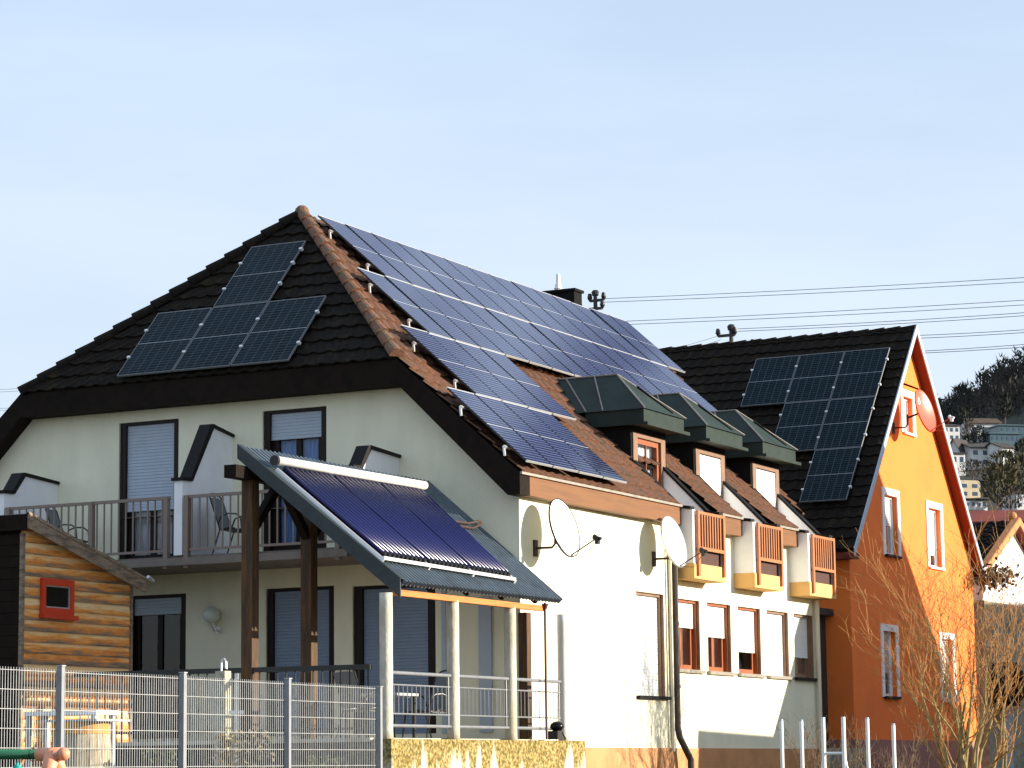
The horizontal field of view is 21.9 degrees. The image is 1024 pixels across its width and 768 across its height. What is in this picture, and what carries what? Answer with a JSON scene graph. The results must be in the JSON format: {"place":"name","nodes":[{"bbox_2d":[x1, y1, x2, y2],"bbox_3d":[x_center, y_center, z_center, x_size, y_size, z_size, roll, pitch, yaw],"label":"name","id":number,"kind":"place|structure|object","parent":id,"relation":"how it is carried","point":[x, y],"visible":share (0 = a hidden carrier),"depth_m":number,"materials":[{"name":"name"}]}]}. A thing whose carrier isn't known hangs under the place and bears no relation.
{"place":"outdoors","nodes":[
{"label":"outdoors","id":0,"kind":"place"},
{"bbox_2d":[0,0,1023,416],"label":"sky","id":1,"kind":"structure","parent":0,"point":[621,149],"materials":[{"name":"blue"}]},
{"bbox_2d":[958,375,1023,509],"bbox_3d":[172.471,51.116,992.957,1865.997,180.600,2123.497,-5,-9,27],"label":"hill","id":2,"kind":"structure","parent":0,"point":[1010,420],"depth_m":714.33,"materials":[{"name":"plant"}]},
{"bbox_2d":[961,443,987,469],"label":"hillside house","id":3,"kind":"structure","parent":2,"relation":"on","point":[978,452],"depth_m":683.20,"materials":[{"name":"white"}]},
{"bbox_2d":[937,346,1023,424],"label":"forest","id":4,"kind":"object","parent":2,"relation":"on","point":[993,384],"visible":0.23,"depth_m":899.62,"materials":[{"name":"plant"}]},
{"bbox_2d":[969,510,1023,523],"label":"red roofed house","id":5,"kind":"structure","parent":2,"relation":"on","point":[983,516],"depth_m":208.97,"materials":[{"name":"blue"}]},
{"bbox_2d":[975,432,1022,446],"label":"terraced glasshouse","id":6,"kind":"structure","parent":2,"relation":"on","point":[1010,438],"depth_m":727.68,"materials":[{"name":"blue"}]},
{"bbox_2d":[976,460,1023,509],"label":"hillside tree","id":7,"kind":"object","parent":2,"relation":"on","point":[1012,475],"visible":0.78,"depth_m":552.08,"materials":[{"name":"green plant"}]},
{"bbox_2d":[994,391,1014,423],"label":"hillside tree","id":8,"kind":"object","parent":2,"relation":"on","point":[1005,402],"visible":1,"depth_m":792.72,"materials":[{"name":"green plant"}]},
{"bbox_2d":[992,482,1023,509],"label":"hillside tree","id":9,"kind":"object","parent":2,"relation":"on","point":[1012,490],"visible":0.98,"depth_m":522.36,"materials":[{"name":"green plant"}]},
{"bbox_3d":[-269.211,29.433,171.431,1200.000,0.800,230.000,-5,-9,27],"label":"ground","id":10,"kind":"structure","parent":0,"visible":0},
{"bbox_2d":[0,747,69,767],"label":"swing frame","id":11,"kind":"object","parent":10,"relation":"on","point":[54,757],"visible":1,"depth_m":24.48,"materials":[{"name":"metal"}]},
{"bbox_2d":[23,710,118,767],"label":"plank table","id":12,"kind":"object","parent":10,"relation":"on","point":[65,714],"visible":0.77,"depth_m":35.43,"materials":[{"name":"white wood"}]},
{"bbox_2d":[0,512,154,766],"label":"wooden shed","id":13,"kind":"structure","parent":10,"relation":"on","point":[66,598],"depth_m":39.20,"materials":[{"name":"brown wood"}]},
{"bbox_2d":[39,578,78,619],"bbox_3d":[-6.715,3.192,39.222,0.090,0.590,0.855,-5,-9,27],"label":"window frame","id":14,"kind":"structure","parent":13,"relation":"in","point":[57,596],"depth_m":39.20,"materials":[{"name":"wood"}]},
{"bbox_2d":[41,719,130,767],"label":"wooden barrel","id":15,"kind":"object","parent":10,"relation":"on","point":[88,739],"visible":0.63,"depth_m":34.23,"materials":[{"name":"wood"}]},
{"bbox_2d":[140,749,177,767],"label":"garden shrub","id":16,"kind":"object","parent":10,"relation":"on","point":[173,754],"visible":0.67,"depth_m":34.34,"materials":[{"name":"green plant"}]},
{"bbox_2d":[0,665,382,767],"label":"wire fence","id":17,"kind":"object","parent":10,"relation":"on","point":[61,672],"visible":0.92,"depth_m":30.66,"materials":[{"name":"metal"}]},
{"bbox_2d":[215,658,230,765],"bbox_3d":[-4.045,5.044,36.977,0.160,2.413,0.160,-5,-9,27],"label":"tap post","id":18,"kind":"object","parent":10,"relation":"on","point":[220,674],"visible":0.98,"depth_m":37.01,"materials":[{"name":"stone"}]},
{"bbox_2d":[207,728,279,767],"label":"garden shrub","id":19,"kind":"object","parent":10,"relation":"on","point":[236,741],"visible":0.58,"depth_m":34.94,"materials":[{"name":"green plant"}]},
{"bbox_2d":[115,738,585,767],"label":"terrace","id":20,"kind":"structure","parent":10,"relation":"on","point":[450,753],"depth_m":37.67,"materials":[{"name":"stone"}]},
{"bbox_2d":[74,664,371,741],"bbox_3d":[-4.163,4.539,37.495,5.000,1.025,0.060,-5,-9,27],"label":"dark railing","id":21,"kind":"object","parent":20,"relation":"on","point":[322,668],"visible":0.69,"depth_m":37.38,"materials":[{"name":"black metal"}]},
{"bbox_2d":[333,670,375,737],"bbox_3d":[-2.154,4.556,37.836,0.715,1.052,0.566,7,-11,-41],"label":"stacking chair","id":22,"kind":"object","parent":20,"relation":"on","point":[345,678],"visible":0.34,"depth_m":37.70,"materials":[{"name":"black"}]},
{"bbox_2d":[344,692,418,737],"bbox_3d":[-1.931,4.875,38.744,0.900,0.670,0.700,-5,-9,27],"label":"terrace table","id":23,"kind":"object","parent":20,"relation":"on","point":[413,711],"visible":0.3,"depth_m":38.66,"materials":[{"name":"white"}]},
{"bbox_2d":[224,444,562,739],"bbox_3d":[-1.625,3.172,39.119,2.467,4.200,5.820,-5,-9,27],"label":"canopy","id":24,"kind":"object","parent":20,"relation":"on","point":[311,520],"visible":0.77,"depth_m":38.16,"materials":[{"name":"metal"}]},
{"bbox_2d":[270,455,516,582],"bbox_3d":[-1.479,2.064,39.329,1.837,1.701,5.196,-5,-9,27],"label":"solar thermal collector","id":25,"kind":"object","parent":24,"relation":"on","point":[393,520],"visible":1,"depth_m":38.77,"materials":[{"name":"blue"}]},
{"bbox_2d":[393,671,451,727],"bbox_3d":[-1.290,4.459,37.303,0.051,0.780,1.760,-5,-9,27],"label":"terrace railing","id":26,"kind":"object","parent":24,"relation":"attached to","point":[448,676],"visible":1,"depth_m":37.32,"materials":[{"name":"metal"}]},
{"bbox_2d":[459,674,509,728],"bbox_3d":[-0.433,4.691,38.960,0.051,0.780,1.640,-5,-9,27],"label":"terrace railing","id":27,"kind":"object","parent":24,"relation":"attached to","point":[506,679],"visible":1,"depth_m":39.00,"materials":[{"name":"metal"}]},
{"bbox_2d":[517,678,561,729],"bbox_3d":[0.392,4.915,40.556,0.051,0.780,1.620,-5,-9,27],"label":"terrace railing","id":28,"kind":"object","parent":24,"relation":"attached to","point":[535,691],"visible":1,"depth_m":40.54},
{"bbox_2d":[402,670,446,737],"bbox_3d":[-1.202,4.773,39.394,0.715,1.052,0.566,7,-12,-44],"label":"stacking chair","id":29,"kind":"object","parent":20,"relation":"on","point":[440,681],"visible":0.47,"depth_m":39.55,"materials":[{"name":"black"}]},
{"bbox_2d":[557,614,569,740],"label":"concrete column","id":30,"kind":"structure","parent":20,"relation":"on","point":[563,646],"depth_m":41.35,"materials":[{"name":"concrete"}]},
{"bbox_2d":[0,205,835,767],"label":"apartment house","id":31,"kind":"structure","parent":10,"relation":"on","point":[712,659],"depth_m":44.85,"materials":[{"name":"paint"}]},
{"bbox_2d":[119,419,178,558],"bbox_3d":[-6.120,1.830,45.147,1.224,2.385,0.238,-5,-9,27],"label":"balcony door","id":32,"kind":"structure","parent":31,"relation":"in","point":[149,451],"depth_m":45.17,"materials":[{"name":"black"}]},
{"bbox_2d":[132,594,185,738],"bbox_3d":[-5.952,4.768,44.604,1.224,2.410,0.160,-5,-9,27],"label":"glazed door","id":33,"kind":"structure","parent":31,"relation":"in","point":[160,605],"depth_m":44.69,"materials":[{"name":"black"}]},
{"bbox_2d":[117,307,211,376],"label":"solar module","id":34,"kind":"object","parent":31,"relation":"attached to","point":[164,342],"visible":1,"depth_m":45.44,"materials":[{"name":"blue glass"}]},
{"bbox_2d":[173,301,268,371],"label":"solar module","id":35,"kind":"object","parent":31,"relation":"attached to","point":[221,335],"visible":1,"depth_m":44.92,"materials":[{"name":"blue glass"}]},
{"bbox_2d":[209,496,259,553],"bbox_3d":[-4.528,2.276,42.996,0.715,1.052,0.566,-3,-9,18],"label":"stacking chair","id":36,"kind":"object","parent":31,"relation":"on","point":[219,515],"visible":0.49,"depth_m":43.00,"materials":[{"name":"black"}]},
{"bbox_2d":[213,240,305,306],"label":"solar module","id":37,"kind":"object","parent":31,"relation":"attached to","point":[260,273],"visible":1,"depth_m":46.20,"materials":[{"name":"blue glass"}]},
{"bbox_2d":[231,295,326,366],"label":"solar module","id":38,"kind":"object","parent":31,"relation":"attached to","point":[279,330],"visible":1,"depth_m":44.40,"materials":[{"name":"blue glass"}]},
{"bbox_2d":[264,406,326,550],"bbox_3d":[-3.529,1.607,43.831,1.234,2.385,0.224,-5,-9,27],"label":"balcony door","id":39,"kind":"structure","parent":31,"relation":"in","point":[299,432],"depth_m":43.91,"materials":[{"name":"black"}]},
{"bbox_2d":[267,586,333,735],"bbox_3d":[-3.416,4.546,43.324,1.304,2.420,0.160,-5,-9,27],"label":"terrace door","id":40,"kind":"structure","parent":31,"relation":"in","point":[283,604],"depth_m":43.40,"materials":[{"name":"black"}]},
{"bbox_2d":[318,215,412,284],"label":"solar module","id":41,"kind":"object","parent":31,"relation":"attached to","point":[361,247],"visible":1,"depth_m":47.44,"materials":[{"name":"blue glass"}]},
{"bbox_2d":[345,224,437,292],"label":"solar module","id":42,"kind":"object","parent":31,"relation":"attached to","point":[389,256],"visible":1,"depth_m":48.30,"materials":[{"name":"blue glass"}]},
{"bbox_2d":[354,585,435,734],"bbox_3d":[-1.840,4.426,42.526,1.524,2.390,0.160,-5,-9,27],"label":"terrace door","id":43,"kind":"structure","parent":31,"relation":"in","point":[414,630],"depth_m":42.49,"materials":[{"name":"black"}]},
{"bbox_2d":[356,267,454,339],"bbox_3d":[-1.839,-1.378,45.729,1.905,0.036,0.908,42,12,26],"label":"solar module","id":44,"kind":"object","parent":31,"relation":"attached to","point":[404,303],"visible":1,"depth_m":45.68,"materials":[{"name":"blue glass"}]},
{"bbox_2d":[372,233,461,300],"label":"solar module","id":45,"kind":"object","parent":31,"relation":"attached to","point":[417,267],"visible":1,"depth_m":49.14,"materials":[{"name":"blue glass"}]},
{"bbox_2d":[384,275,479,347],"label":"solar module","id":46,"kind":"object","parent":31,"relation":"attached to","point":[427,307],"visible":1,"depth_m":46.53,"materials":[{"name":"blue glass"}]},
{"bbox_2d":[397,242,485,307],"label":"solar module","id":47,"kind":"object","parent":31,"relation":"attached to","point":[441,275],"visible":1,"depth_m":49.98,"materials":[{"name":"blue glass"}]},
{"bbox_2d":[400,324,501,400],"bbox_3d":[-1.016,-0.353,43.986,1.905,0.035,0.908,42,13,25],"label":"solar module","id":48,"kind":"object","parent":31,"relation":"attached to","point":[451,363],"visible":1,"depth_m":43.93,"materials":[{"name":"blue glass"}]},
{"bbox_2d":[411,284,504,354],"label":"solar module","id":49,"kind":"object","parent":31,"relation":"attached to","point":[463,324],"visible":1,"depth_m":47.39,"materials":[{"name":"blue glass"}]},
{"bbox_2d":[421,250,507,314],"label":"solar module","id":50,"kind":"object","parent":31,"relation":"attached to","point":[464,282],"visible":1,"depth_m":50.81,"materials":[{"name":"blue glass"}]},
{"bbox_2d":[441,589,492,732],"bbox_3d":[-0.718,4.351,41.790,0.900,2.300,0.046,-5,-9,27],"label":"door leaf","id":51,"kind":"structure","parent":31,"relation":"in","point":[484,612],"depth_m":41.65,"materials":[{"name":"grey"}]},
{"bbox_2d":[429,333,527,406],"bbox_3d":[-0.587,-0.232,44.823,1.905,0.037,0.908,42,12,25],"label":"solar module","id":52,"kind":"object","parent":31,"relation":"attached to","point":[497,387],"visible":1,"depth_m":44.82,"materials":[{"name":"blue glass"}]},
{"bbox_2d":[436,292,528,361],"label":"solar module","id":53,"kind":"object","parent":31,"relation":"attached to","point":[505,347],"visible":1,"depth_m":48.21,"materials":[{"name":"blue glass"}]},
{"bbox_2d":[445,258,529,322],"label":"solar module","id":54,"kind":"object","parent":31,"relation":"attached to","point":[488,290],"visible":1,"depth_m":51.66,"materials":[{"name":"blue glass"}]},
{"bbox_2d":[446,387,552,466],"bbox_3d":[-0.201,0.686,42.207,1.905,0.036,0.908,42,12,25],"label":"solar module","id":55,"kind":"object","parent":31,"relation":"attached to","point":[499,427],"visible":1,"depth_m":42.15,"materials":[{"name":"blue glass"}]},
{"bbox_2d":[454,340,551,413],"bbox_3d":[-0.153,-0.113,45.660,1.905,0.036,0.908,42,12,26],"label":"solar module","id":56,"kind":"object","parent":31,"relation":"attached to","point":[504,377],"visible":1,"depth_m":45.64,"materials":[{"name":"blue glass"}]},
{"bbox_2d":[461,301,551,368],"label":"solar module","id":57,"kind":"object","parent":31,"relation":"attached to","point":[508,336],"visible":1,"depth_m":49.04,"materials":[{"name":"blue glass"}]},
{"bbox_2d":[467,266,551,328],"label":"solar module","id":58,"kind":"object","parent":31,"relation":"attached to","point":[510,298],"visible":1,"depth_m":52.50,"materials":[{"name":"blue glass"}]},
{"bbox_2d":[475,394,578,472],"bbox_3d":[0.232,0.801,43.042,1.905,0.036,0.908,42,13,25],"label":"solar module","id":59,"kind":"object","parent":31,"relation":"attached to","point":[528,434],"visible":1,"depth_m":43.01,"materials":[{"name":"blue glass"}]},
{"bbox_2d":[480,347,575,420],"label":"solar module","id":60,"kind":"object","parent":31,"relation":"attached to","point":[529,384],"visible":1,"depth_m":46.46,"materials":[{"name":"blue glass"}]},
{"bbox_2d":[484,308,573,375],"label":"solar module","id":61,"kind":"object","parent":31,"relation":"attached to","point":[527,339],"visible":1,"depth_m":49.87,"materials":[{"name":"blue glass"}]},
{"bbox_2d":[490,274,572,335],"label":"solar module","id":62,"kind":"object","parent":31,"relation":"attached to","point":[530,304],"visible":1,"depth_m":53.33,"materials":[{"name":"blue glass"}]},
{"bbox_2d":[508,315,588,376],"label":"solar module","id":63,"kind":"object","parent":31,"relation":"attached to","point":[560,356],"visible":0.76,"depth_m":50.74,"materials":[{"name":"blue glass"}]},
{"bbox_2d":[511,281,592,341],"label":"solar module","id":64,"kind":"object","parent":31,"relation":"attached to","point":[549,309],"visible":1,"depth_m":54.16,"materials":[{"name":"blue glass"}]},
{"bbox_2d":[502,401,602,477],"bbox_3d":[0.664,0.918,43.878,1.905,0.036,0.908,42,13,25],"label":"solar module","id":65,"kind":"object","parent":31,"relation":"attached to","point":[554,440],"visible":1,"depth_m":43.85,"materials":[{"name":"blue glass"}]},
{"bbox_2d":[530,322,602,375],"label":"solar module","id":66,"kind":"object","parent":31,"relation":"attached to","point":[568,350],"visible":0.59,"depth_m":51.59,"materials":[{"name":"blue glass"}]},
{"bbox_2d":[533,498,601,557],"bbox_3d":[0.863,2.270,41.895,0.761,0.958,0.994,4,-9,-27],"label":"satellite dish","id":67,"kind":"object","parent":31,"relation":"attached to","point":[564,528],"visible":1,"depth_m":42.06,"materials":[{"name":"white metal"}]},
{"bbox_2d":[532,288,610,347],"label":"solar module","id":68,"kind":"object","parent":31,"relation":"attached to","point":[573,319],"visible":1,"depth_m":55.00,"materials":[{"name":"blue glass"}]},
{"bbox_2d":[527,407,626,483],"bbox_3d":[1.094,1.043,44.717,1.905,0.035,0.908,42,12,26],"label":"solar module","id":69,"kind":"object","parent":31,"relation":"attached to","point":[579,447],"visible":1,"depth_m":44.70,"materials":[{"name":"blue glass"}]},
{"bbox_2d":[552,329,614,374],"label":"solar module","id":70,"kind":"object","parent":31,"relation":"attached to","point":[586,354],"visible":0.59,"depth_m":52.51,"materials":[{"name":"blue glass"}]},
{"bbox_2d":[552,295,631,354],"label":"solar module","id":71,"kind":"object","parent":31,"relation":"attached to","point":[594,327],"visible":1,"depth_m":55.83,"materials":[{"name":"blue glass"}]},
{"bbox_2d":[573,303,649,360],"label":"solar module","id":72,"kind":"object","parent":31,"relation":"attached to","point":[611,332],"visible":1,"depth_m":56.68,"materials":[{"name":"blue glass"}]},
{"bbox_2d":[573,336,650,393],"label":"solar module","id":73,"kind":"object","parent":31,"relation":"attached to","point":[603,357],"visible":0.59,"depth_m":53.34,"materials":[{"name":"blue glass"}]},
{"bbox_2d":[592,342,662,393],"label":"solar module","id":74,"kind":"object","parent":31,"relation":"attached to","point":[630,370],"visible":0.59,"depth_m":54.13,"materials":[{"name":"blue glass"}]},
{"bbox_2d":[590,308,667,366],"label":"solar module","id":75,"kind":"object","parent":31,"relation":"attached to","point":[619,329],"visible":1,"depth_m":57.47,"materials":[{"name":"blue glass"}]},
{"bbox_2d":[612,348,673,392],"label":"solar module","id":76,"kind":"object","parent":31,"relation":"attached to","point":[646,373],"visible":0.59,"depth_m":54.99,"materials":[{"name":"blue glass"}]},
{"bbox_2d":[609,315,684,372],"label":"solar module","id":77,"kind":"object","parent":31,"relation":"attached to","point":[649,345],"visible":1,"depth_m":58.32,"materials":[{"name":"blue glass"}]},
{"bbox_2d":[636,592,670,699],"bbox_3d":[2.359,4.549,45.883,0.270,1.842,1.315,-5,-9,27],"label":"window","id":78,"kind":"structure","parent":31,"relation":"in","point":[649,607],"depth_m":46.08,"materials":[{"name":"white"}]},
{"bbox_2d":[632,355,698,403],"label":"solar module","id":79,"kind":"object","parent":31,"relation":"attached to","point":[661,376],"visible":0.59,"depth_m":55.89,"materials":[{"name":"blue glass"}]},
{"bbox_2d":[652,516,707,567],"bbox_3d":[2.908,2.742,45.956,0.915,0.925,0.735,0,-8,-3],"label":"satellite dish","id":80,"kind":"object","parent":31,"relation":"attached to","point":[674,542],"visible":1,"depth_m":46.08,"materials":[{"name":"white metal"}]},
{"bbox_2d":[650,361,717,410],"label":"solar module","id":81,"kind":"object","parent":31,"relation":"attached to","point":[685,387],"visible":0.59,"depth_m":56.63,"materials":[{"name":"blue glass"}]},
{"bbox_2d":[678,599,705,673],"bbox_3d":[3.096,4.518,47.347,0.270,1.310,1.260,-5,-9,27],"label":"window","id":82,"kind":"structure","parent":31,"relation":"in","point":[689,627],"depth_m":47.69,"materials":[{"name":"white"}]},
{"bbox_2d":[707,603,736,675],"bbox_3d":[3.766,4.699,48.643,0.270,1.310,1.260,-5,-9,27],"label":"window","id":83,"kind":"structure","parent":31,"relation":"in","point":[718,615],"depth_m":48.90,"materials":[{"name":"white"}]},
{"bbox_2d":[737,607,766,677],"bbox_3d":[4.436,4.881,49.938,0.270,1.310,1.280,-5,-9,27],"label":"window","id":84,"kind":"structure","parent":31,"relation":"in","point":[749,638],"depth_m":50.23,"materials":[{"name":"white"}]},
{"bbox_2d":[766,610,794,679],"bbox_3d":[5.103,5.062,51.230,0.270,1.310,1.270,-5,-9,27],"label":"window","id":85,"kind":"structure","parent":31,"relation":"in","point":[777,622],"depth_m":51.44,"materials":[{"name":"white"}]},
{"bbox_2d":[793,614,817,681],"bbox_3d":[5.739,5.234,52.460,0.270,1.310,1.200,-5,-9,27],"label":"window","id":86,"kind":"structure","parent":31,"relation":"in","point":[803,625],"depth_m":52.72,"materials":[{"name":"white"}]},
{"bbox_2d":[659,324,986,767],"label":"orange house","id":87,"kind":"structure","parent":10,"relation":"on","point":[907,478],"depth_m":62.99,"materials":[{"name":"paint"}]},
{"bbox_2d":[741,355,799,406],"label":"solar module","id":88,"kind":"object","parent":87,"relation":"on","point":[770,381],"visible":1,"depth_m":64.30,"materials":[{"name":"blue glass"}]},
{"bbox_2d":[775,400,829,451],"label":"solar module","id":89,"kind":"object","parent":87,"relation":"on","point":[799,426],"visible":0.75,"depth_m":62.66,"materials":[{"name":"blue glass"}]},
{"bbox_2d":[785,351,844,402],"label":"solar module","id":90,"kind":"object","parent":87,"relation":"on","point":[814,377],"visible":1,"depth_m":63.78,"materials":[{"name":"blue glass"}]},
{"bbox_2d":[799,447,860,502],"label":"solar module","id":91,"kind":"object","parent":87,"relation":"on","point":[830,475],"visible":1,"depth_m":60.88,"materials":[{"name":"blue glass"}]},
{"bbox_2d":[815,396,875,449],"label":"solar module","id":92,"kind":"object","parent":87,"relation":"on","point":[845,423],"visible":1,"depth_m":62.07,"materials":[{"name":"blue glass"}]},
{"bbox_2d":[831,347,889,399],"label":"solar module","id":93,"kind":"object","parent":87,"relation":"on","point":[860,373],"visible":1,"depth_m":63.27,"materials":[{"name":"blue glass"}]},
{"bbox_2d":[880,623,900,698],"bbox_3d":[8.676,6.447,61.367,0.334,1.720,1.220,-5,-9,27],"label":"window","id":94,"kind":"structure","parent":87,"relation":"in","point":[885,693],"depth_m":61.62,"materials":[{"name":"white paint"}]},
{"bbox_2d":[881,487,901,558],"bbox_3d":[8.816,3.280,62.181,0.334,1.620,1.240,-5,-9,27],"label":"window","id":95,"kind":"structure","parent":87,"relation":"in","point":[886,502],"depth_m":62.44,"materials":[{"name":"white plastic"}]},
{"bbox_2d":[900,389,916,436],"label":"window","id":96,"kind":"structure","parent":87,"relation":"in","point":[903,402],"depth_m":64.09,"materials":[{"name":"white glass"}]},
{"bbox_2d":[892,389,954,433],"bbox_3d":[9.729,0.611,62.682,1.229,1.066,0.920,2,-9,-20],"label":"satellite dish","id":97,"kind":"object","parent":87,"relation":"attached to","point":[925,413],"visible":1,"depth_m":62.94,"materials":[{"name":"red metal"}]},
{"bbox_2d":[925,500,945,570],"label":"window","id":98,"kind":"structure","parent":87,"relation":"in","point":[930,514],"depth_m":65.33,"materials":[{"name":"white paint"}]},
{"bbox_2d":[773,711,879,767],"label":"bare shrub","id":99,"kind":"object","parent":10,"relation":"on","point":[818,765],"visible":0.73,"depth_m":43.51,"materials":[{"name":"brown plant"}]},
{"bbox_2d":[821,717,847,767],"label":"metal rack","id":100,"kind":"object","parent":10,"relation":"on","point":[843,752],"visible":1,"depth_m":28.36,"materials":[{"name":"white metal"}]},
{"bbox_2d":[814,607,866,767],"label":"link building","id":101,"kind":"structure","parent":10,"relation":"on","point":[823,612],"depth_m":58.99,"materials":[{"name":"stone"}]},
{"bbox_2d":[836,719,930,767],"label":"bare shrub","id":102,"kind":"object","parent":10,"relation":"on","point":[890,761],"visible":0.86,"depth_m":34.83,"materials":[{"name":"brown plant"}]},
{"bbox_2d":[831,501,1023,767],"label":"bare shrub","id":103,"kind":"object","parent":10,"relation":"on","point":[963,745],"visible":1,"depth_m":45.42,"materials":[{"name":"brown plant"}]},
{"bbox_2d":[908,517,1023,767],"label":"bare shrub","id":104,"kind":"object","parent":10,"relation":"on","point":[1002,720],"visible":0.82,"depth_m":45.47,"materials":[{"name":"brown plant"}]},
{"bbox_2d":[972,512,1023,767],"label":"white gabled house","id":105,"kind":"structure","parent":10,"relation":"on","point":[985,537],"depth_m":73.66,"materials":[{"name":"paint"}]},
{"bbox_2d":[967,557,1023,594],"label":"ivy plant","id":106,"kind":"object","parent":105,"relation":"attached to","point":[993,582],"visible":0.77,"depth_m":67.32,"materials":[{"name":"brown plant"}]},
{"bbox_2d":[986,662,1023,705],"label":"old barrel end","id":107,"kind":"object","parent":105,"relation":"attached to","point":[1008,701],"visible":0.55,"depth_m":71.99,"materials":[{"name":"wood"}]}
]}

